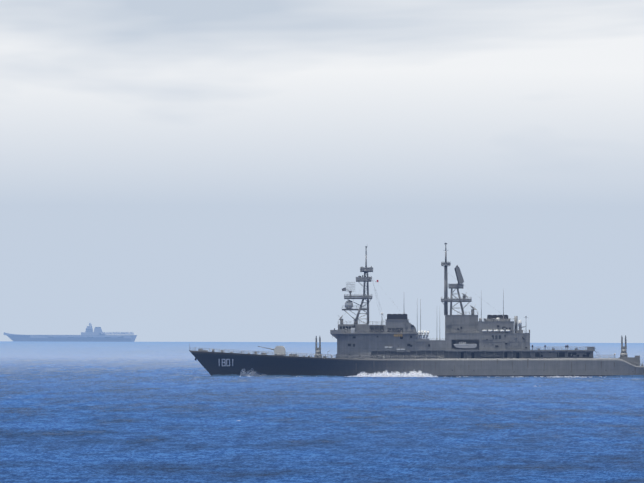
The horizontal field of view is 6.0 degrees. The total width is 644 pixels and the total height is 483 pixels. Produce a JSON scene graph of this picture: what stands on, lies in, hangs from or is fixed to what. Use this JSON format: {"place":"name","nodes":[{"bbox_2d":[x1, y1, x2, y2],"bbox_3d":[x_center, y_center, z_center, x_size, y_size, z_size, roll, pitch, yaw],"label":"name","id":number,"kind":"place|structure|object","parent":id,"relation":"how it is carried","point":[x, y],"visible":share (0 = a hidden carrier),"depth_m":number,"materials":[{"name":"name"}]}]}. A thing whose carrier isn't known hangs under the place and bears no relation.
{"place":"outdoors","nodes":[
{"label":"outdoors","id":0,"kind":"place"},
{"bbox_2d":[0,341,643,482],"bbox_3d":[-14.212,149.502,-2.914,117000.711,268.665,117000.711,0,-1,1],"label":"sea","id":1,"kind":"structure","parent":0,"point":[123,412],"depth_m":999.24,"materials":[{"name":"liquid"}]},
{"bbox_2d":[4,323,136,341],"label":"carrier","id":2,"kind":"object","parent":1,"relation":"on","point":[90,335],"visible":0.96,"depth_m":14085.37,"materials":[{"name":"grey metal"}]},
{"bbox_2d":[189,243,643,377],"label":"destroyer","id":3,"kind":"object","parent":1,"relation":"on","point":[398,345],"visible":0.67,"depth_m":1991.64,"materials":[{"name":"paint"}]},
{"bbox_2d":[0,0,643,342],"label":"sky","id":4,"kind":"structure","parent":0,"point":[171,170],"materials":[{"name":"white"}]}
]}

